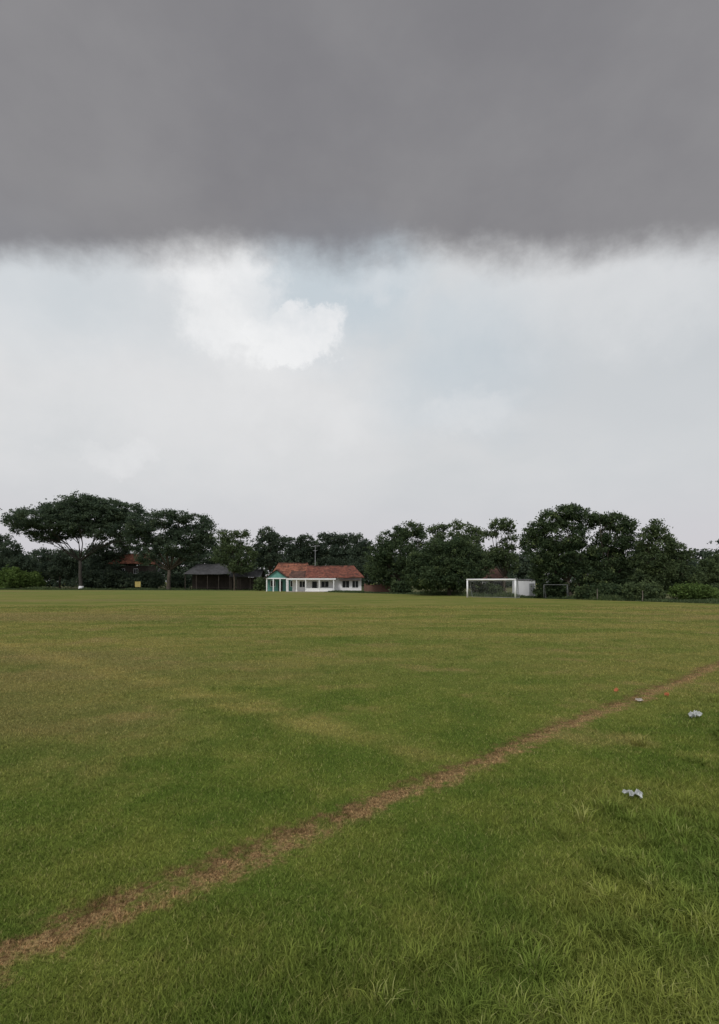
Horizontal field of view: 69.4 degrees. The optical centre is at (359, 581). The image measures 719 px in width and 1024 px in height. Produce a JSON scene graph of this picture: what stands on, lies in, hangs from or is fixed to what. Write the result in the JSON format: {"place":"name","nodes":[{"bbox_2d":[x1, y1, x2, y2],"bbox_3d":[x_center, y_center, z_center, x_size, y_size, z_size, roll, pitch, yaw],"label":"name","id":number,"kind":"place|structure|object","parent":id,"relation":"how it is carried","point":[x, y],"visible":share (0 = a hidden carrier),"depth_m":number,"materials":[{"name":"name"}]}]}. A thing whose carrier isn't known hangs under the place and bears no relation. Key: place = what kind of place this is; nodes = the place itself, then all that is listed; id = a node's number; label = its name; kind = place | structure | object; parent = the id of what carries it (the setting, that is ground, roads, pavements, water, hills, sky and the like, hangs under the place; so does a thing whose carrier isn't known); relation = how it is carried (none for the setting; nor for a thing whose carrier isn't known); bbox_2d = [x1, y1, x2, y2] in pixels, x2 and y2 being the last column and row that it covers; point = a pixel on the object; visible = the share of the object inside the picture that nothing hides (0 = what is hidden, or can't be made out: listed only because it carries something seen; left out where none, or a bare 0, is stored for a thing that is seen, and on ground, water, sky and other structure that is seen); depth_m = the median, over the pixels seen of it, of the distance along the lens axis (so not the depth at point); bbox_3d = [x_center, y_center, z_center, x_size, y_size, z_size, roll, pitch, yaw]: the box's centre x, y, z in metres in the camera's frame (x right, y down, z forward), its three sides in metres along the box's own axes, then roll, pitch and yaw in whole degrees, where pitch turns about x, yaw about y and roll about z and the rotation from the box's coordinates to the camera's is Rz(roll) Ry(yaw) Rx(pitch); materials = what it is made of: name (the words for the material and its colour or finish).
{"place":"outdoors","nodes":[
{"label":"outdoors","id":0,"kind":"place"},
{"bbox_2d":[20,585,678,602],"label":"verge","id":1,"kind":"structure","parent":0,"point":[506,589],"depth_m":143.27,"materials":[{"name":"green plant"}]},
{"bbox_2d":[0,564,28,588],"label":"shrub","id":2,"kind":"object","parent":1,"relation":"on","point":[11,577],"visible":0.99,"depth_m":142.12,"materials":[{"name":"green plant"}]},
{"bbox_2d":[0,533,40,571],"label":"tree","id":3,"kind":"object","parent":1,"relation":"on","point":[14,557],"visible":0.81,"depth_m":148.44,"materials":[{"name":"green plant"}]},
{"bbox_2d":[20,570,47,587],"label":"shrub","id":4,"kind":"object","parent":1,"relation":"on","point":[36,579],"visible":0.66,"depth_m":144.74,"materials":[{"name":"green plant"}]},
{"bbox_2d":[30,546,88,587],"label":"tree","id":5,"kind":"object","parent":1,"relation":"on","point":[57,557],"visible":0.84,"depth_m":158.66,"materials":[{"name":"green plant"}]},
{"bbox_2d":[0,489,156,587],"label":"rain tree","id":6,"kind":"object","parent":1,"relation":"on","point":[70,516],"visible":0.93,"depth_m":136.40,"materials":[{"name":"green plant"}]},
{"bbox_2d":[72,568,126,588],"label":"shrub","id":7,"kind":"object","parent":1,"relation":"on","point":[103,579],"visible":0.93,"depth_m":143.85,"materials":[{"name":"green plant"}]},
{"bbox_2d":[82,538,134,572],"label":"tree","id":8,"kind":"object","parent":1,"relation":"on","point":[106,557],"visible":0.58,"depth_m":155.99,"materials":[{"name":"green plant"}]},
{"bbox_2d":[108,554,157,588],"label":"house","id":9,"kind":"structure","parent":1,"relation":"on","point":[129,559],"depth_m":156.00,"materials":[{"name":"orange ceramic"}]},
{"bbox_2d":[135,582,140,586],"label":"sign","id":10,"kind":"object","parent":1,"relation":"on","point":[137,584],"visible":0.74,"depth_m":138.96,"materials":[{"name":"yellow paint"}]},
{"bbox_2d":[115,569,165,588],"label":"shrub","id":11,"kind":"object","parent":1,"relation":"on","point":[150,579],"visible":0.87,"depth_m":144.49,"materials":[{"name":"green plant"}]},
{"bbox_2d":[121,508,219,588],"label":"rain tree","id":12,"kind":"object","parent":1,"relation":"on","point":[166,546],"visible":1,"depth_m":132.57,"materials":[{"name":"green plant"}]},
{"bbox_2d":[171,572,191,587],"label":"shrub","id":13,"kind":"object","parent":1,"relation":"on","point":[177,581],"visible":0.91,"depth_m":141.33,"materials":[{"name":"green plant"}]},
{"bbox_2d":[184,564,235,589],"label":"shed","id":14,"kind":"structure","parent":1,"relation":"on","point":[210,576],"depth_m":137.60,"materials":[{"name":"grey wood"}]},
{"bbox_2d":[229,569,265,589],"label":"shed","id":15,"kind":"structure","parent":1,"relation":"on","point":[245,580],"depth_m":133.15,"materials":[{"name":"wood"}]},
{"bbox_2d":[250,526,288,573],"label":"tree","id":16,"kind":"object","parent":1,"relation":"on","point":[271,548],"visible":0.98,"depth_m":129.13,"materials":[{"name":"green plant"}]},
{"bbox_2d":[283,533,319,564],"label":"tree","id":17,"kind":"object","parent":1,"relation":"on","point":[302,553],"visible":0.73,"depth_m":148.63,"materials":[{"name":"green plant"}]},
{"bbox_2d":[286,565,363,591],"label":"house","id":18,"kind":"structure","parent":1,"relation":"on","point":[314,578],"depth_m":110.00,"materials":[{"name":"white paint"}]},
{"bbox_2d":[299,581,304,587],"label":"window","id":19,"kind":"structure","parent":18,"relation":"in","point":[301,583],"depth_m":109.99,"materials":[{"name":"white paint"}]},
{"bbox_2d":[312,581,316,587],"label":"door","id":20,"kind":"structure","parent":18,"relation":"in","point":[314,583],"depth_m":109.94,"materials":[{"name":"metal"}]},
{"bbox_2d":[321,581,328,587],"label":"window","id":21,"kind":"structure","parent":18,"relation":"in","point":[324,584],"depth_m":109.99,"materials":[{"name":"white paint"}]},
{"bbox_2d":[342,580,349,587],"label":"window","id":22,"kind":"structure","parent":18,"relation":"in","point":[345,583],"depth_m":109.99,"materials":[{"name":"white paint"}]},
{"bbox_2d":[352,580,358,587],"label":"window","id":23,"kind":"structure","parent":18,"relation":"in","point":[355,583],"depth_m":109.99,"materials":[{"name":"white paint"}]},
{"bbox_2d":[309,531,356,565],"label":"tree","id":24,"kind":"object","parent":1,"relation":"on","point":[332,556],"visible":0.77,"depth_m":148.63,"materials":[{"name":"green plant"}]},
{"bbox_2d":[0,586,718,603],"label":"weeds","id":25,"kind":"object","parent":1,"relation":"on","point":[611,597],"visible":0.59,"depth_m":76.67,"materials":[{"name":"green plant"}]},
{"bbox_2d":[347,532,372,578],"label":"tree","id":26,"kind":"object","parent":1,"relation":"on","point":[357,552],"visible":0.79,"depth_m":138.68,"materials":[{"name":"green plant"}]},
{"bbox_2d":[20,539,718,587],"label":"woodland","id":27,"kind":"object","parent":1,"relation":"on","point":[524,568],"visible":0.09,"depth_m":192.65,"materials":[{"name":"green plant"}]},
{"bbox_2d":[364,584,390,591],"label":"brick wall","id":28,"kind":"structure","parent":1,"relation":"on","point":[376,588],"depth_m":101.00,"materials":[{"name":"brick"}]},
{"bbox_2d":[362,519,429,588],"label":"mango tree","id":29,"kind":"object","parent":1,"relation":"on","point":[382,558],"visible":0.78,"depth_m":97.09,"materials":[{"name":"green plant"}]},
{"bbox_2d":[388,579,414,592],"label":"shrub","id":30,"kind":"object","parent":1,"relation":"on","point":[399,586],"visible":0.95,"depth_m":93.33,"materials":[{"name":"green plant"}]},
{"bbox_2d":[402,536,494,595],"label":"mango tree","id":31,"kind":"object","parent":1,"relation":"on","point":[446,573],"visible":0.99,"depth_m":78.77,"materials":[{"name":"green plant"}]},
{"bbox_2d":[426,518,485,590],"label":"tree","id":32,"kind":"object","parent":1,"relation":"on","point":[476,532],"visible":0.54,"depth_m":102.97,"materials":[{"name":"green plant"}]},
{"bbox_2d":[475,581,503,593],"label":"shrub","id":33,"kind":"object","parent":1,"relation":"on","point":[484,590],"visible":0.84,"depth_m":79.31,"materials":[{"name":"green plant"}]},
{"bbox_2d":[473,566,507,592],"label":"house","id":34,"kind":"structure","parent":1,"relation":"on","point":[497,575],"depth_m":88.00,"materials":[{"name":"ceramic"}]},
{"bbox_2d":[481,517,520,590],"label":"tree","id":35,"kind":"object","parent":1,"relation":"on","point":[497,554],"visible":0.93,"depth_m":83.39,"materials":[{"name":"green plant"}]},
{"bbox_2d":[512,579,534,595],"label":"hut","id":36,"kind":"object","parent":1,"relation":"on","point":[524,586],"visible":0.48,"depth_m":73.00,"materials":[{"name":"metal"}]},
{"bbox_2d":[529,583,533,595],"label":"door","id":37,"kind":"structure","parent":36,"relation":"in","point":[530,584],"depth_m":72.95,"materials":[{"name":"metal"}]},
{"bbox_2d":[531,579,575,597],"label":"shrub","id":38,"kind":"object","parent":1,"relation":"on","point":[556,590],"visible":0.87,"depth_m":66.26,"materials":[{"name":"green plant"}]},
{"bbox_2d":[544,584,568,598],"bbox_3d":[24.512,1.233,64.668,2.830,1.833,1.065,0,0,33],"label":"goal","id":39,"kind":"object","parent":1,"relation":"on","point":[559,584],"visible":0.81,"depth_m":64.06,"materials":[{"name":"grey metal"}]},
{"bbox_2d":[516,502,605,596],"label":"mango tree","id":40,"kind":"object","parent":1,"relation":"on","point":[555,555],"visible":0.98,"depth_m":65.02,"materials":[{"name":"green plant"}]},
{"bbox_2d":[574,580,625,598],"bbox_3d":[29.031,0.950,62.174,7.011,2.493,3.894,0,0,0],"label":"shrub","id":41,"kind":"object","parent":1,"relation":"on","point":[607,589],"visible":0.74,"depth_m":61.29,"materials":[{"name":"green plant"}]},
{"bbox_2d":[579,510,642,588],"bbox_3d":[31.784,-3.401,65.364,8.231,11.202,6.316,0,0,0],"label":"mango tree","id":42,"kind":"object","parent":1,"relation":"on","point":[616,564],"visible":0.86,"depth_m":64.38,"materials":[{"name":"green plant"}]},
{"bbox_2d":[621,581,665,599],"bbox_3d":[31.533,1.000,57.977,5.101,2.384,3.582,0,0,0],"label":"shrub","id":43,"kind":"object","parent":1,"relation":"on","point":[651,590],"visible":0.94,"depth_m":57.12,"materials":[{"name":"green plant"}]},
{"bbox_2d":[625,518,683,598],"bbox_3d":[34.763,-2.647,61.067,6.354,9.694,4.396,0,0,0],"label":"tree","id":44,"kind":"object","parent":1,"relation":"on","point":[654,570],"visible":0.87,"depth_m":60.41,"materials":[{"name":"green plant"}]},
{"bbox_2d":[663,541,706,590],"bbox_3d":[38.594,-1.348,62.439,5.196,7.096,4.103,0,0,0],"label":"tree","id":45,"kind":"object","parent":1,"relation":"on","point":[684,576],"visible":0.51,"depth_m":61.44,"materials":[{"name":"green plant"}]},
{"bbox_2d":[667,581,718,599],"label":"shrub","id":46,"kind":"object","parent":1,"relation":"on","point":[687,591],"visible":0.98,"depth_m":56.27,"materials":[{"name":"green plant"}]},
{"bbox_2d":[695,552,718,586],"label":"tree","id":47,"kind":"object","parent":1,"relation":"on","point":[712,568],"visible":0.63,"depth_m":65.44,"materials":[{"name":"green plant"}]},
{"bbox_2d":[708,582,718,598],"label":"shrub","id":48,"kind":"object","parent":1,"relation":"on","point":[713,585],"visible":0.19,"depth_m":59.84,"materials":[{"name":"green plant"}]},
{"bbox_2d":[0,583,718,1023],"bbox_3d":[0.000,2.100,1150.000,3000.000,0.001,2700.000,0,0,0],"label":"ground","id":49,"kind":"structure","parent":0,"point":[174,599],"depth_m":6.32,"materials":[{"name":"green plant"}]},
{"bbox_2d":[209,528,260,590],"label":"tree","id":50,"kind":"object","parent":49,"relation":"on","point":[225,538],"visible":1,"depth_m":125.54,"materials":[{"name":"green plant"}]},
{"bbox_2d":[253,576,267,590],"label":"shrub","id":51,"kind":"object","parent":49,"relation":"on","point":[259,584],"visible":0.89,"depth_m":121.44,"materials":[{"name":"green plant"}]},
{"bbox_2d":[264,562,308,590],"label":"house","id":52,"kind":"structure","parent":49,"relation":"on","point":[278,576],"depth_m":117.00,"materials":[{"name":"orange tile"}]},
{"bbox_2d":[278,581,282,590],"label":"door","id":53,"kind":"structure","parent":52,"relation":"in","point":[278,581],"depth_m":116.94,"materials":[{"name":"metal"}]},
{"bbox_2d":[233,693,718,1023],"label":"tall grass","id":54,"kind":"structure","parent":49,"relation":"on","point":[642,938],"depth_m":2.92,"materials":[{"name":"green plant"}]},
{"bbox_2d":[466,579,519,597],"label":"football goal","id":55,"kind":"object","parent":49,"relation":"on","point":[515,586],"visible":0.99,"depth_m":68.72,"materials":[{"name":"white paint"}]},
{"bbox_2d":[622,789,642,797],"bbox_3d":[2.663,2.040,5.034,0.213,0.085,0.105,2,7,-7],"label":"plastic bag","id":56,"kind":"object","parent":49,"relation":"on","point":[636,792],"visible":1,"depth_m":5.03,"materials":[{"name":"white plastic"}]},
{"bbox_2d":[687,710,701,717],"bbox_3d":[5.168,2.025,7.986,0.275,0.116,0.127,1,8,-24],"label":"plastic bag","id":57,"kind":"object","parent":49,"relation":"on","point":[694,713],"visible":1,"depth_m":7.96,"materials":[{"name":"white plastic"}]},
{"bbox_2d":[0,0,718,581],"label":"sky","id":58,"kind":"structure","parent":0,"point":[296,268],"materials":[{"name":"grey"}]}
]}

